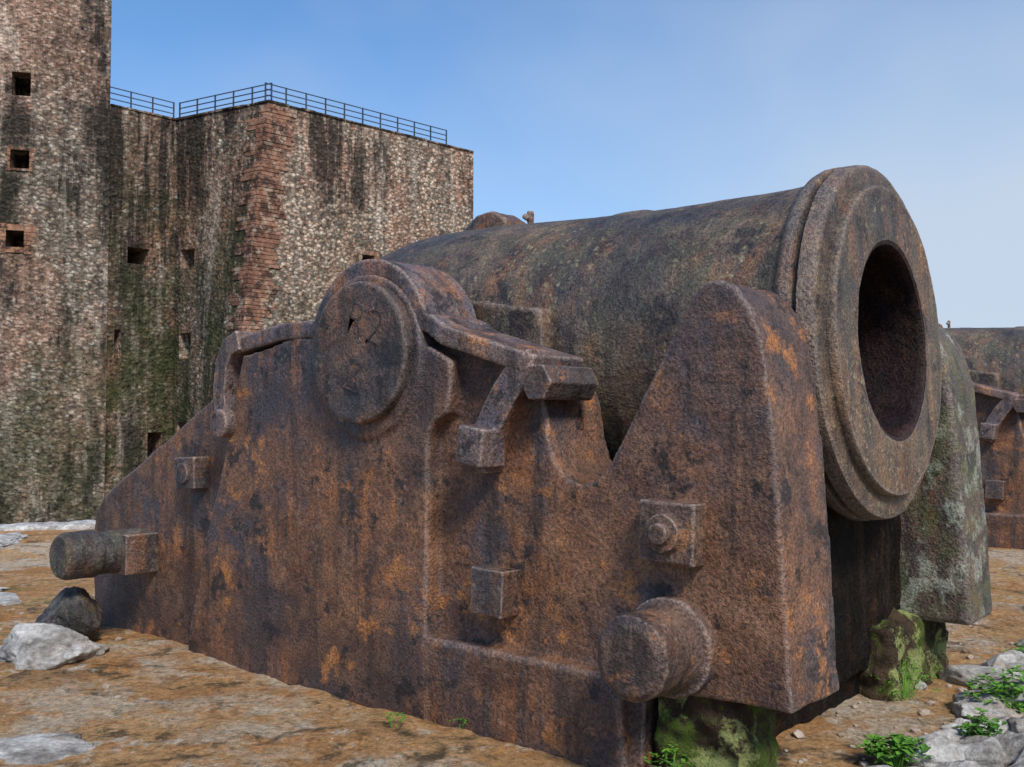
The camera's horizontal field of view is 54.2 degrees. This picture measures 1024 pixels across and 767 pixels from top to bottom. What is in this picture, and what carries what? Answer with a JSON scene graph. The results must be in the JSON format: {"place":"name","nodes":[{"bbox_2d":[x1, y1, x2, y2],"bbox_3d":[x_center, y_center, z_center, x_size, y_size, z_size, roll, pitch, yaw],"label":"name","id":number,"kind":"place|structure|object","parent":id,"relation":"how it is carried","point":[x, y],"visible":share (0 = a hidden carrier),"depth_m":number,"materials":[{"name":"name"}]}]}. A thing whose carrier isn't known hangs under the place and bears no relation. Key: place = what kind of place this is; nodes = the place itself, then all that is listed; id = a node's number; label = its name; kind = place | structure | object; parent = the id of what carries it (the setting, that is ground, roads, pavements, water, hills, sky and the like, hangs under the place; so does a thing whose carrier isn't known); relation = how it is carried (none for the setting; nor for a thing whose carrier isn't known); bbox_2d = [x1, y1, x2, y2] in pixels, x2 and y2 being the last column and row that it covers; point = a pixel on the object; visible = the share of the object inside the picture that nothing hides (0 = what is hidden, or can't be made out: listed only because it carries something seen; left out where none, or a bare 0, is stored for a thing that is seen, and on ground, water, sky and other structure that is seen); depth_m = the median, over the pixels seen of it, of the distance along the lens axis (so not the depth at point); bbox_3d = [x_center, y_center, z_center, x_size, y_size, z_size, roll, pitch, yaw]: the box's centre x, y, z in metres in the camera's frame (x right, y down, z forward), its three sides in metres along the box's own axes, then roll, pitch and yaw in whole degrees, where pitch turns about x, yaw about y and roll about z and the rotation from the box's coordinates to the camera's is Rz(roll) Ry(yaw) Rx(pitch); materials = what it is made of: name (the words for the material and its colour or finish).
{"place":"outdoors","nodes":[
{"label":"outdoors","id":0,"kind":"place"},
{"bbox_2d":[0,529,1023,766],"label":"terrace ground","id":1,"kind":"structure","parent":0,"point":[168,709],"depth_m":2.94,"materials":[{"name":"brown soil"}]},
{"bbox_2d":[0,592,22,605],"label":"limestone slab","id":2,"kind":"structure","parent":1,"relation":"on","point":[7,598],"depth_m":4.76,"materials":[{"name":"grey stone"}]},
{"bbox_2d":[0,532,27,548],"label":"limestone slab","id":3,"kind":"structure","parent":1,"relation":"on","point":[7,539],"depth_m":7.02,"materials":[{"name":"grey stone"}]},
{"bbox_2d":[0,520,95,530],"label":"kerb","id":4,"kind":"structure","parent":1,"relation":"on","point":[72,525],"depth_m":7.87,"materials":[{"name":"stone"}]},
{"bbox_2d":[0,733,96,764],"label":"limestone slab","id":5,"kind":"structure","parent":1,"relation":"on","point":[40,748],"depth_m":2.60,"materials":[{"name":"grey stone"}]},
{"bbox_2d":[0,623,109,669],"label":"limestone rock","id":6,"kind":"object","parent":1,"relation":"on","point":[35,646],"visible":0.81,"depth_m":3.51,"materials":[{"name":"grey stone"}]},
{"bbox_2d":[36,586,102,638],"bbox_3d":[-1.702,0.904,3.865,0.263,0.237,0.238,0,-2,0],"label":"mossy boulder","id":7,"kind":"object","parent":1,"relation":"on","point":[78,609],"visible":0.66,"depth_m":3.79,"materials":[{"name":"stone"}]},
{"bbox_2d":[386,712,406,727],"bbox_3d":[-0.326,0.944,2.798,0.066,0.041,0.059,0,-2,0],"label":"weed plant","id":8,"kind":"object","parent":1,"relation":"on","point":[396,714],"visible":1,"depth_m":2.80,"materials":[{"name":"green plant"}]},
{"bbox_2d":[448,718,466,729],"bbox_3d":[-0.150,0.950,2.783,0.055,0.038,0.040,0,-2,9],"label":"weed plant","id":9,"kind":"object","parent":1,"relation":"on","point":[460,722],"visible":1,"depth_m":2.78,"materials":[{"name":"green plant"}]},
{"bbox_2d":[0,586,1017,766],"bbox_3d":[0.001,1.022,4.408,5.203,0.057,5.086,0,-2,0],"label":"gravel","id":10,"kind":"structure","parent":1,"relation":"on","point":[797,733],"depth_m":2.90,"materials":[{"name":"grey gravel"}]},
{"bbox_2d":[49,165,992,766],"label":"mortar cannon","id":11,"kind":"object","parent":1,"relation":"on","point":[699,485],"visible":1,"depth_m":2.88,"materials":[{"name":"metal"}]},
{"bbox_2d":[643,744,693,766],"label":"weed plant","id":12,"kind":"object","parent":1,"relation":"on","point":[665,755],"visible":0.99,"depth_m":2.42,"materials":[{"name":"green plant"}]},
{"bbox_2d":[855,733,931,766],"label":"weed plant","id":13,"kind":"object","parent":1,"relation":"on","point":[899,744],"visible":0.98,"depth_m":2.46,"materials":[{"name":"green plant"}]},
{"bbox_2d":[871,656,940,701],"bbox_3d":[1.212,0.907,3.072,0.215,0.136,0.146,0,-2,0],"label":"weed plant","id":14,"kind":"object","parent":1,"relation":"on","point":[905,679],"visible":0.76,"depth_m":3.08,"materials":[{"name":"green plant"}]},
{"bbox_2d":[915,679,927,689],"bbox_3d":[1.261,0.964,3.249,0.143,0.123,0.135,0,-2,0],"label":"limestone rock","id":15,"kind":"object","parent":1,"relation":"on","point":[924,686],"visible":0.05,"depth_m":3.19,"materials":[{"name":"grey stone"}]},
{"bbox_2d":[868,639,1023,766],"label":"rubble","id":16,"kind":"object","parent":1,"relation":"on","point":[949,745],"visible":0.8,"depth_m":2.62,"materials":[{"name":"stone"}]},
{"bbox_2d":[953,707,1006,736],"bbox_3d":[1.213,0.898,2.584,0.121,0.104,0.121,0,-2,-12],"label":"weed plant","id":17,"kind":"object","parent":16,"relation":"on","point":[992,727],"visible":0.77,"depth_m":2.58,"materials":[{"name":"green plant"}]},
{"bbox_2d":[962,665,1023,712],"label":"weed plant","id":18,"kind":"object","parent":16,"relation":"on","point":[1000,687],"visible":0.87,"depth_m":2.94,"materials":[{"name":"green plant"}]},
{"bbox_2d":[998,641,1023,652],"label":"weed plant","id":19,"kind":"object","parent":16,"relation":"on","point":[1022,648],"visible":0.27,"depth_m":3.47,"materials":[{"name":"green plant"}]},
{"bbox_2d":[939,320,1023,549],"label":"mortar cannon","id":20,"kind":"object","parent":1,"relation":"on","point":[994,358],"visible":0.22,"depth_m":6.82,"materials":[{"name":"metal"}]},
{"bbox_2d":[110,0,1023,327],"label":"sky","id":21,"kind":"structure","parent":0,"point":[565,109],"materials":[{"name":"blue"}]},
{"label":"ground","id":22,"kind":"structure","parent":0,"visible":0},
{"bbox_2d":[0,0,111,523],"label":"fortress tower","id":23,"kind":"structure","parent":22,"relation":"on","point":[55,68],"depth_m":54.58,"materials":[{"name":"stone"}]},
{"bbox_2d":[104,102,472,496],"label":"bastion","id":24,"kind":"object","parent":22,"relation":"on","point":[176,209],"visible":0.49,"depth_m":57.69,"materials":[{"name":"grey stone"}]},
{"bbox_2d":[227,104,296,331],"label":"corner quoins","id":25,"kind":"object","parent":24,"relation":"attached to","point":[247,289],"visible":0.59,"depth_m":55.39,"materials":[{"name":"brick"}]},
{"bbox_2d":[110,99,473,152],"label":"parapet coping","id":26,"kind":"object","parent":24,"relation":"on","point":[243,105],"visible":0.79,"depth_m":58.23,"materials":[{"name":"grey stone"}]},
{"bbox_2d":[110,82,446,143],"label":"railing","id":27,"kind":"object","parent":26,"relation":"on","point":[265,96],"visible":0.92,"depth_m":58.47,"materials":[{"name":"metal"}]},
{"bbox_2d":[356,249,379,262],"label":"embrasure window opening","id":28,"kind":"structure","parent":24,"relation":"on","point":[360,252],"depth_m":59.94,"materials":[{"name":"stone"}]}
]}

